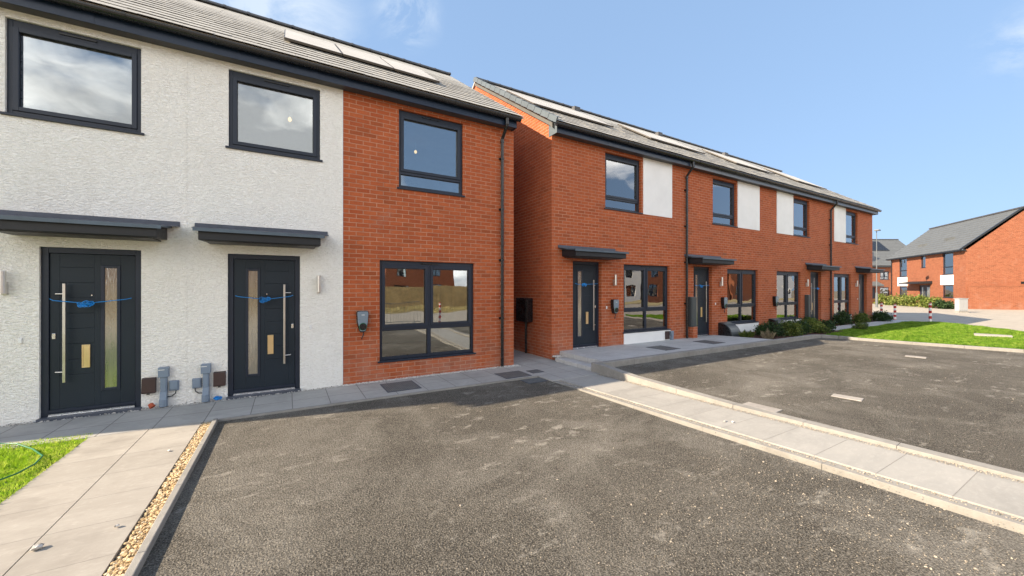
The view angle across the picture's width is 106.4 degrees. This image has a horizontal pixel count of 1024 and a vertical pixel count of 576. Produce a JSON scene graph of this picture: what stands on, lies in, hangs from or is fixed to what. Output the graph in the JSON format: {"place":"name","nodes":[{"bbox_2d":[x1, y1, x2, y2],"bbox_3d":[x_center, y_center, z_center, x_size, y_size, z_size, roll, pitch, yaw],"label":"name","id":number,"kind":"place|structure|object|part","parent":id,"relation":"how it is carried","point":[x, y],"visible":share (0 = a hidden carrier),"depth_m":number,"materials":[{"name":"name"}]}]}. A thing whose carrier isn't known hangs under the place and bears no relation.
{"place":"outdoors","nodes":[
{"label":"outdoors","id":0,"kind":"place"},
{"bbox_2d":[0,433,92,502],"bbox_3d":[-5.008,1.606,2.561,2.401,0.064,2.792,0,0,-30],"label":"lawn","id":1,"kind":"structure","parent":0,"point":[29,458],"depth_m":3.61,"materials":[{"name":"green plant"}]},
{"bbox_2d":[0,443,43,480],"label":"garden hose","id":2,"kind":"object","parent":1,"relation":"on","point":[39,453],"visible":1,"depth_m":3.58,"materials":[{"name":"green rubber"}]},
{"bbox_2d":[0,429,148,575],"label":"garden path","id":3,"kind":"structure","parent":0,"point":[34,511],"depth_m":3.03,"materials":[{"name":"beige concrete"}]},
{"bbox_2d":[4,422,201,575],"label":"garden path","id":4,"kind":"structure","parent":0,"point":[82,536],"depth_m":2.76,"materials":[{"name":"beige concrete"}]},
{"bbox_2d":[29,543,44,550],"bbox_3d":[-2.954,1.612,2.381,0.052,0.037,0.046,0,0,-38],"label":"pebble","id":5,"kind":"object","parent":4,"relation":"on","point":[37,547],"visible":1,"depth_m":2.37,"materials":[{"name":"white stone"}]},
{"bbox_2d":[103,422,210,575],"bbox_3d":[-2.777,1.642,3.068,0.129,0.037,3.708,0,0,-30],"label":"gravel","id":6,"kind":"structure","parent":0,"point":[132,547],"depth_m":2.79,"materials":[{"name":"beige gravel"}]},
{"bbox_2d":[0,367,536,449],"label":"path","id":7,"kind":"structure","parent":0,"point":[108,424],"depth_m":5.09,"materials":[{"name":"concrete"}]},
{"bbox_2d":[181,5,523,403],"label":"terraced house","id":8,"kind":"structure","parent":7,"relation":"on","point":[356,201],"depth_m":6.51,"materials":[{"name":"red brick"}]},
{"bbox_2d":[226,254,300,399],"bbox_3d":[-3.804,0.578,5.905,0.954,2.175,0.170,0,0,-30],"label":"door","id":9,"kind":"structure","parent":8,"relation":"in","point":[264,338],"depth_m":5.90,"materials":[{"name":"plastic"}]},
{"bbox_2d":[235,295,292,302],"bbox_3d":[-3.759,0.170,5.826,0.746,0.118,0.093,0,0,-30],"label":"door ribbon","id":10,"kind":"object","parent":9,"relation":"attached to","point":[263,299],"depth_m":5.80,"materials":[{"name":"blue fabric"}]},
{"bbox_2d":[225,70,322,161],"bbox_3d":[-3.680,-2.650,5.990,1.281,1.179,0.133,0,0,-30],"label":"window","id":11,"kind":"structure","parent":8,"relation":"in","point":[235,77],"depth_m":5.92,"materials":[{"name":"plastic"}]},
{"bbox_2d":[378,260,475,362],"bbox_3d":[-1.568,0.413,7.243,1.891,1.814,0.143,0,0,-30],"label":"window","id":12,"kind":"structure","parent":8,"relation":"in","point":[428,267],"depth_m":7.24,"materials":[{"name":"plastic"}]},
{"bbox_2d":[397,110,464,196],"bbox_3d":[-1.527,-2.514,7.270,1.320,1.449,0.143,0,0,-30],"label":"window","id":13,"kind":"structure","parent":8,"relation":"in","point":[403,115],"depth_m":7.25,"materials":[{"name":"plastic"}]},
{"bbox_2d":[218,376,537,421],"bbox_3d":[-1.586,1.737,5.914,4.720,0.226,0.048,0,0,-30],"label":"path edging","id":14,"kind":"object","parent":7,"relation":"on","point":[327,405],"visible":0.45,"depth_m":5.55,"materials":[{"name":"concrete"}]},
{"bbox_2d":[380,380,420,392],"bbox_3d":[-1.847,1.649,6.339,0.540,0.058,0.590,0,0,-30],"label":"manhole cover","id":15,"kind":"object","parent":7,"relation":"on","point":[399,386],"visible":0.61,"depth_m":6.30,"materials":[{"name":"grey metal"}]},
{"bbox_2d":[495,370,531,378],"bbox_3d":[0.017,1.650,7.193,0.540,0.058,0.480,0,0,-30],"label":"manhole cover","id":16,"kind":"object","parent":7,"relation":"on","point":[511,374],"visible":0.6,"depth_m":7.18,"materials":[{"name":"grey metal"}]},
{"bbox_2d":[514,349,599,381],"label":"alley path","id":17,"kind":"structure","parent":0,"point":[553,370],"depth_m":7.76,"materials":[{"name":"concrete"}]},
{"bbox_2d":[527,369,543,372],"bbox_3d":[0.451,1.653,7.482,0.260,0.058,0.260,0,0,-30],"label":"drain cover","id":18,"kind":"object","parent":17,"relation":"on","point":[535,371],"visible":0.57,"depth_m":7.44,"materials":[{"name":"grey metal"}]},
{"bbox_2d":[555,351,601,370],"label":"entrance steps","id":19,"kind":"structure","parent":17,"relation":"on","point":[578,361],"depth_m":8.11,"materials":[{"name":"grey concrete"}]},
{"bbox_2d":[552,355,566,357],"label":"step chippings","id":20,"kind":"object","parent":19,"relation":"on","point":[558,356],"visible":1,"depth_m":8.61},
{"bbox_2d":[516,350,1022,521],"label":"path chippings","id":21,"kind":"object","parent":17,"relation":"on","point":[807,454],"visible":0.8,"depth_m":3.95,"materials":[{"name":"grey gravel"}]},
{"bbox_2d":[138,377,1023,575],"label":"parking court","id":22,"kind":"object","parent":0,"point":[429,528],"visible":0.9,"depth_m":2.91,"materials":[{"name":"grey asphalt"}]},
{"bbox_2d":[520,378,546,383],"bbox_3d":[0.392,1.670,6.810,0.400,0.058,0.280,0,0,-30],"label":"inspection cover","id":23,"kind":"object","parent":22,"relation":"on","point":[532,380],"visible":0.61,"depth_m":6.79,"materials":[{"name":"metal"}]},
{"bbox_2d":[173,358,1023,575],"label":"loose chippings","id":24,"kind":"object","parent":22,"relation":"on","point":[770,514],"visible":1,"depth_m":2.73,"materials":[{"name":"grey gravel"}]},
{"bbox_2d":[210,0,1023,249],"label":"sky","id":25,"kind":"structure","parent":0,"point":[912,111],"materials":[{"name":"blue"}]},
{"bbox_2d":[563,335,771,360],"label":"raised path","id":26,"kind":"structure","parent":0,"point":[613,352],"depth_m":9.38,"materials":[{"name":"grey concrete"}]},
{"bbox_2d":[472,77,694,359],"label":"terraced house","id":27,"kind":"structure","parent":26,"relation":"on","point":[599,201],"depth_m":9.67,"materials":[{"name":"red brick"}]},
{"bbox_2d":[516,298,532,352],"bbox_3d":[0.300,0.948,9.584,0.194,1.400,0.520,0,0,-30],"label":"meter cabinet","id":28,"kind":"object","parent":27,"relation":"attached to","point":[524,309],"visible":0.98,"depth_m":9.42,"materials":[{"name":"black plastic"}]},
{"bbox_3d":[0.222,0.543,9.539,0.014,0.530,0.460,0,0,-30],"label":"cabinet door","id":29,"kind":"part","parent":28,"relation":"part of","materials":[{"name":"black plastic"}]},
{"bbox_2d":[573,261,599,349],"bbox_3d":[1.800,0.438,9.336,0.932,2.170,0.235,0,0,-30],"label":"door","id":30,"kind":"structure","parent":27,"relation":"in","point":[585,299],"depth_m":9.40,"materials":[{"name":"plastic"}]},
{"bbox_2d":[604,153,642,213],"bbox_3d":[2.865,-2.694,9.958,1.375,1.444,0.173,0,0,-30],"label":"window","id":31,"kind":"structure","parent":27,"relation":"in","point":[621,173],"depth_m":10.01,"materials":[{"name":"glass"}]},
{"bbox_2d":[623,264,670,333],"bbox_3d":[3.642,0.281,10.410,1.885,1.794,0.173,0,0,-30],"label":"window","id":32,"kind":"structure","parent":27,"relation":"in","point":[645,286],"depth_m":10.42,"materials":[{"name":"glass"}]},
{"bbox_2d":[647,345,680,350],"bbox_3d":[3.671,1.479,9.304,0.540,0.058,0.590,0,0,-30],"label":"manhole cover","id":33,"kind":"object","parent":26,"relation":"on","point":[660,347],"visible":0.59,"depth_m":9.33,"materials":[{"name":"grey metal"}]},
{"bbox_2d":[591,112,778,337],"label":"terraced house","id":34,"kind":"structure","parent":26,"relation":"on","point":[728,234],"depth_m":12.28,"materials":[{"name":"red brick"}]},
{"bbox_2d":[694,267,709,336],"bbox_3d":[5.756,0.440,11.652,0.930,2.170,0.235,0,0,-30],"label":"door","id":35,"kind":"structure","parent":34,"relation":"in","point":[701,274],"depth_m":11.75,"materials":[{"name":"plastic"}]},
{"bbox_2d":[712,179,737,227],"bbox_3d":[6.746,-2.692,12.230,1.370,1.444,0.173,0,0,-30],"label":"window","id":36,"kind":"structure","parent":34,"relation":"in","point":[723,192],"depth_m":12.31,"materials":[{"name":"glass"}]},
{"bbox_2d":[727,269,758,323],"bbox_3d":[7.639,0.283,12.751,1.900,1.794,0.173,0,0,-30],"label":"window","id":37,"kind":"structure","parent":34,"relation":"in","point":[741,284],"depth_m":12.77,"materials":[{"name":"glass"}]},
{"bbox_2d":[693,340,725,343],"bbox_3d":[5.312,1.480,10.322,0.540,0.058,0.590,0,0,-30],"label":"manhole cover","id":38,"kind":"object","parent":26,"relation":"on","point":[708,341],"visible":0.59,"depth_m":10.21,"materials":[{"name":"grey metal"}]},
{"bbox_2d":[560,375,1023,518],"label":"side path","id":39,"kind":"structure","parent":0,"point":[1004,496],"depth_m":3.85,"materials":[{"name":"grey concrete"}]},
{"bbox_2d":[749,330,840,338],"bbox_3d":[9.043,1.666,12.658,5.400,0.300,1.470,0,0,-30],"label":"planting bed","id":40,"kind":"object","parent":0,"point":[779,337],"visible":0.09,"depth_m":12.22,"materials":[{"name":"brown soil"}]},
{"bbox_2d":[739,330,750,337],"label":"grass tuft","id":41,"kind":"object","parent":40,"relation":"on","point":[744,333],"visible":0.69,"depth_m":11.53,"materials":[{"name":"green plant"}]},
{"bbox_2d":[760,329,775,338],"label":"grass tuft","id":42,"kind":"object","parent":40,"relation":"on","point":[767,335],"visible":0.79,"depth_m":11.27,"materials":[{"name":"plant"}]},
{"bbox_2d":[751,320,787,337],"bbox_3d":[8.097,1.288,12.056,0.903,0.562,0.978,0,0,-30],"label":"shrub","id":43,"kind":"object","parent":40,"relation":"on","point":[758,329],"visible":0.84,"depth_m":11.92,"materials":[{"name":"green plant"}]},
{"bbox_2d":[776,320,806,336],"bbox_3d":[8.835,1.292,12.262,0.988,0.560,0.879,0,0,-30],"label":"shrub","id":44,"kind":"object","parent":40,"relation":"on","point":[793,329],"visible":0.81,"depth_m":12.06,"materials":[{"name":"green plant"}]},
{"bbox_2d":[788,318,814,334],"bbox_3d":[9.486,1.273,12.711,0.895,0.566,0.851,0,0,11],"label":"shrub","id":45,"kind":"object","parent":40,"relation":"on","point":[807,328],"visible":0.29,"depth_m":12.56,"materials":[{"name":"green plant"}]},
{"bbox_2d":[797,317,829,332],"bbox_3d":[10.297,1.276,13.158,0.965,0.541,0.871,0,0,-30],"label":"shrub","id":46,"kind":"object","parent":40,"relation":"on","point":[815,323],"visible":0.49,"depth_m":12.97,"materials":[{"name":"green plant"}]},
{"bbox_2d":[814,325,831,333],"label":"shrub","id":47,"kind":"object","parent":40,"relation":"on","point":[823,330],"visible":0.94,"depth_m":12.74,"materials":[{"name":"green plant"}]},
{"bbox_2d":[820,319,840,330],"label":"shrub","id":48,"kind":"object","parent":40,"relation":"on","point":[830,324],"visible":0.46,"depth_m":13.26,"materials":[{"name":"green plant"}]},
{"bbox_2d":[615,338,1023,472],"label":"parking court","id":49,"kind":"object","parent":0,"point":[876,376],"visible":0.62,"depth_m":6.24,"materials":[{"name":"grey asphalt"}]},
{"bbox_2d":[743,402,781,411],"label":"marker slab","id":50,"kind":"structure","parent":49,"relation":"on","point":[768,408],"depth_m":5.12,"materials":[{"name":"white paint"}]},
{"bbox_2d":[591,362,1023,480],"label":"ramped kerb","id":51,"kind":"structure","parent":49,"relation":"on","point":[605,369],"depth_m":4.59,"materials":[{"name":"concrete"}]},
{"bbox_2d":[600,334,1023,366],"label":"car park kerb","id":52,"kind":"object","parent":49,"relation":"on","point":[644,359],"visible":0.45,"depth_m":9.85,"materials":[{"name":"concrete"}]},
{"bbox_2d":[831,394,863,401],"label":"marker slab","id":53,"kind":"structure","parent":49,"relation":"on","point":[848,397],"depth_m":5.61,"materials":[{"name":"white paint"}]},
{"bbox_2d":[905,355,926,358],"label":"marker slab","id":54,"kind":"structure","parent":49,"relation":"on","point":[915,356],"depth_m":8.94,"materials":[{"name":"white concrete"}]},
{"bbox_2d":[835,320,880,325],"bbox_3d":[14.275,1.672,16.289,7.300,0.285,0.450,0,0,-30],"label":"planting bed","id":55,"kind":"object","parent":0,"point":[854,322],"depth_m":16.50,"materials":[{"name":"brown soil"}]},
{"bbox_2d":[832,309,854,324],"bbox_3d":[13.785,1.216,15.965,1.042,0.706,0.780,0,0,-30],"label":"shrub","id":56,"kind":"object","parent":55,"relation":"on","point":[842,318],"visible":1,"depth_m":15.82,"materials":[{"name":"green plant"}]},
{"bbox_2d":[853,311,870,322],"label":"shrub","id":57,"kind":"object","parent":55,"relation":"on","point":[860,317],"visible":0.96,"depth_m":16.81,"materials":[{"name":"green plant"}]},
{"bbox_2d":[869,309,893,321],"bbox_3d":[17.005,1.278,17.622,0.826,0.622,0.992,0,0,44],"label":"shrub","id":58,"kind":"object","parent":55,"relation":"on","point":[885,316],"visible":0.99,"depth_m":17.43,"materials":[{"name":"green plant"}]},
{"bbox_2d":[834,320,906,330],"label":"row path","id":59,"kind":"structure","parent":0,"point":[843,327],"depth_m":16.31,"materials":[{"name":"grey concrete"}]},
{"bbox_2d":[824,321,1023,348],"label":"lawn","id":60,"kind":"structure","parent":0,"point":[934,332],"depth_m":12.68,"materials":[{"name":"green plant"}]},
{"bbox_2d":[851,321,868,329],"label":"shrub","id":61,"kind":"object","parent":60,"relation":"on","point":[864,325],"visible":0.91,"depth_m":14.11,"materials":[{"name":"green plant"}]},
{"bbox_2d":[974,333,1012,337],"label":"marker slab","id":62,"kind":"structure","parent":60,"relation":"on","point":[986,335],"depth_m":11.98,"materials":[{"name":"grey concrete"}]},
{"bbox_2d":[872,303,1023,330],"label":"road","id":63,"kind":"structure","parent":0,"point":[1006,319],"depth_m":23.38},
{"bbox_2d":[874,229,880,306],"bbox_3d":[32.892,-1.750,34.469,0.500,7.000,0.350,0,0,-30],"label":"street lamp","id":64,"kind":"object","parent":63,"relation":"on","point":[876,294],"visible":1,"depth_m":34.56,"materials":[{"name":"metal"}]},
{"bbox_2d":[873,293,891,304],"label":"hedge shrub","id":65,"kind":"object","parent":63,"relation":"on","point":[882,297],"visible":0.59,"depth_m":40.53,"materials":[{"name":"green plant"}]},
{"bbox_2d":[881,292,904,305],"bbox_3d":[38.938,1.206,38.813,2.282,1.529,1.670,0,0,-12],"label":"hedge shrub","id":66,"kind":"object","parent":63,"relation":"on","point":[891,301],"visible":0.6,"depth_m":38.55,"materials":[{"name":"green plant"}]},
{"bbox_2d":[893,304,895,319],"bbox_3d":[19.296,1.262,19.293,0.110,0.950,0.110,0,0,-30],"label":"marker post","id":67,"kind":"object","parent":63,"relation":"on","point":[894,311],"visible":0.84,"depth_m":19.27,"materials":[{"name":"white plastic"}]},
{"bbox_2d":[897,292,920,306],"bbox_3d":[38.197,1.161,36.875,1.728,1.522,1.868,0,0,-2],"label":"hedge shrub","id":68,"kind":"object","parent":63,"relation":"on","point":[907,300],"visible":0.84,"depth_m":36.71,"materials":[{"name":"green plant"}]},
{"bbox_2d":[911,294,927,306],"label":"hedge shrub","id":69,"kind":"object","parent":63,"relation":"on","point":[919,297],"visible":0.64,"depth_m":34.87,"materials":[{"name":"green plant"}]},
{"bbox_2d":[929,302,931,321],"bbox_3d":[19.313,1.200,17.680,0.110,1.070,0.110,0,0,-30],"label":"marker post","id":70,"kind":"object","parent":63,"relation":"on","point":[930,311],"visible":0.83,"depth_m":17.64,"materials":[{"name":"white plastic"}]},
{"bbox_2d":[921,296,943,307],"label":"hedge shrub","id":71,"kind":"object","parent":63,"relation":"on","point":[928,300],"visible":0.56,"depth_m":33.22,"materials":[{"name":"green plant"}]},
{"bbox_2d":[932,299,954,308],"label":"hedge shrub","id":72,"kind":"object","parent":63,"relation":"on","point":[938,304],"visible":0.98,"depth_m":31.74,"materials":[{"name":"green plant"}]},
{"bbox_2d":[954,298,968,312],"bbox_3d":[31.926,1.229,27.209,0.640,1.030,0.360,0,0,7],"label":"utility cabinet","id":73,"kind":"object","parent":63,"relation":"on","point":[961,305],"visible":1,"depth_m":27.06,"materials":[{"name":"metal"}]},
{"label":"cabinet door","id":74,"kind":"part","parent":73,"relation":"part of","materials":[{"name":"grey metal"}]},
{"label":"cabinet door","id":75,"kind":"part","parent":73,"relation":"part of","materials":[{"name":"grey metal"}]},
{"bbox_2d":[968,286,1023,309],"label":"garden wall","id":76,"kind":"structure","parent":63,"relation":"on","point":[998,297],"depth_m":31.10,"materials":[{"name":"orange brick"}]},
{"bbox_2d":[886,206,1023,303],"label":"detached house","id":77,"kind":"structure","parent":0,"point":[938,261],"depth_m":33.31,"materials":[{"name":"orange brick"}]},
{"bbox_2d":[900,258,906,276],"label":"window","id":78,"kind":"structure","parent":77,"relation":"in","point":[903,262],"depth_m":40.91,"materials":[{"name":"glass"}]},
{"bbox_2d":[900,286,906,296],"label":"window","id":79,"kind":"structure","parent":77,"relation":"in","point":[903,289],"depth_m":40.91,"materials":[{"name":"glass"}]},
{"bbox_2d":[921,256,924,267],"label":"window","id":80,"kind":"structure","parent":77,"relation":"in","point":[923,257],"depth_m":37.62,"materials":[{"name":"glass"}]},
{"bbox_2d":[920,285,929,296],"bbox_3d":[40.254,0.758,37.291,0.120,2.050,1.780,0,0,23],"label":"door","id":81,"kind":"structure","parent":77,"relation":"in","point":[924,289],"depth_m":37.26,"materials":[{"name":"plastic"}]},
{"bbox_2d":[942,285,952,297],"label":"window","id":82,"kind":"structure","parent":77,"relation":"in","point":[947,289],"depth_m":34.22,"materials":[{"name":"glass"}]},
{"bbox_2d":[943,253,952,274],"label":"window","id":83,"kind":"structure","parent":77,"relation":"in","point":[947,257],"depth_m":34.19,"materials":[{"name":"glass"}]},
{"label":"ground","id":84,"kind":"structure","parent":0,"visible":0},
{"bbox_2d":[124,418,217,575],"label":"path edging","id":85,"kind":"object","parent":84,"relation":"on","point":[141,556],"visible":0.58,"depth_m":2.75,"materials":[{"name":"concrete"}]},
{"bbox_2d":[672,137,841,327],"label":"terraced house","id":86,"kind":"structure","parent":84,"relation":"on","point":[799,267],"depth_m":14.73,"materials":[{"name":"red brick"}]},
{"bbox_2d":[777,271,801,319],"bbox_3d":[10.280,0.284,14.297,1.860,1.794,0.173,0,0,-30],"label":"window","id":87,"kind":"structure","parent":86,"relation":"in","point":[787,282],"depth_m":14.32,"materials":[{"name":"glass"}]},
{"bbox_2d":[793,199,810,237],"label":"window","id":88,"kind":"structure","parent":86,"relation":"in","point":[800,207],"depth_m":14.90,"materials":[{"name":"glass"}]},
{"bbox_2d":[810,272,817,320],"bbox_3d":[12.118,0.413,15.433,0.930,2.110,0.139,0,0,-30],"label":"door","id":89,"kind":"structure","parent":86,"relation":"in","point":[813,275],"depth_m":15.51,"materials":[{"name":"plastic"}]},
{"bbox_2d":[553,381,1023,534],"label":"path edging","id":90,"kind":"object","parent":84,"relation":"on","point":[981,515],"visible":0.41,"depth_m":3.37,"materials":[{"name":"concrete"}]},
{"bbox_2d":[557,381,1023,522],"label":"chippings strip","id":91,"kind":"object","parent":84,"relation":"on","point":[908,486],"visible":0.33,"depth_m":3.53,"materials":[{"name":"gravel"}]},
{"bbox_2d":[733,156,884,322],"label":"terraced house","id":92,"kind":"structure","parent":84,"relation":"on","point":[852,253],"depth_m":17.17,"materials":[{"name":"red brick"}]},
{"bbox_2d":[834,274,851,315],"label":"window","id":93,"kind":"structure","parent":92,"relation":"in","point":[841,281],"depth_m":16.69,"materials":[{"name":"glass"}]},
{"bbox_2d":[846,211,858,244],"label":"window","id":94,"kind":"structure","parent":92,"relation":"in","point":[850,217],"depth_m":17.27,"materials":[{"name":"glass"}]},
{"bbox_2d":[859,274,863,312],"bbox_3d":[16.178,0.416,17.810,0.920,2.110,0.139,0,0,-30],"label":"door","id":95,"kind":"structure","parent":92,"relation":"in","point":[861,276],"depth_m":17.92,"materials":[{"name":"plastic"}]},
{"bbox_2d":[601,375,1023,483],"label":"chippings strip","id":96,"kind":"object","parent":84,"relation":"on","point":[955,465],"visible":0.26,"depth_m":4.13,"materials":[{"name":"stone chippings"},{"name":"gravel"}]},
{"bbox_2d":[872,239,905,298],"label":"tall house","id":97,"kind":"structure","parent":84,"relation":"on","point":[887,248],"depth_m":55.54,"materials":[{"name":"brick"}]},
{"bbox_2d":[872,287,874,298],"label":"door","id":98,"kind":"structure","parent":97,"relation":"in","point":[873,288],"depth_m":55.42,"materials":[{"name":"plastic"}]},
{"bbox_2d":[880,271,888,279],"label":"window","id":99,"kind":"structure","parent":97,"relation":"in","point":[883,276],"depth_m":55.43,"materials":[{"name":"plastic"}]},
{"bbox_2d":[880,287,889,295],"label":"window","id":100,"kind":"structure","parent":97,"relation":"in","point":[883,290],"depth_m":55.46,"materials":[{"name":"glass"}]},
{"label":"chippings bed","id":101,"kind":"structure","parent":0,"visible":0},
{"bbox_2d":[0,0,225,425],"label":"terraced house","id":102,"kind":"structure","parent":101,"relation":"on","point":[92,150],"depth_m":4.99,"materials":[{"name":"white paint"}]},
{"bbox_2d":[0,18,144,135],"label":"window","id":103,"kind":"structure","parent":102,"relation":"in","point":[15,28],"depth_m":4.81,"materials":[{"name":"plastic"}]},
{"bbox_2d":[36,247,141,422],"bbox_3d":[-5.419,0.577,4.959,0.945,2.175,0.170,0,0,-30],"label":"door","id":104,"kind":"structure","parent":102,"relation":"in","point":[91,356],"depth_m":4.95,"materials":[{"name":"plastic"}]},
{"bbox_2d":[50,298,130,307],"bbox_3d":[-5.372,0.188,4.880,0.746,0.117,0.095,0,0,-30],"label":"door ribbon","id":105,"kind":"object","parent":104,"relation":"attached to","point":[87,304],"depth_m":4.84,"materials":[{"name":"blue fabric"}]},
{"bbox_2d":[148,403,155,408],"bbox_3d":[-4.857,1.586,5.161,0.080,0.080,0.068,0,0,3],"label":"terracotta cap","id":106,"kind":"object","parent":101,"relation":"on","point":[151,405],"visible":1,"depth_m":5.14,"materials":[{"name":"orange ceramic"}]},
{"bbox_2d":[0,364,524,426],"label":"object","id":107,"kind":"object","parent":101,"relation":"on","point":[367,382],"visible":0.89,"depth_m":6.43,"materials":[{"name":"grey concrete"}]},
{"bbox_2d":[213,396,221,399],"bbox_3d":[-4.255,1.593,5.538,0.105,0.063,0.053,0,0,-30],"label":"ribbon scrap","id":108,"kind":"object","parent":107,"relation":"on","point":[217,397],"visible":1,"depth_m":5.53,"materials":[{"name":"blue plastic"}]}
]}

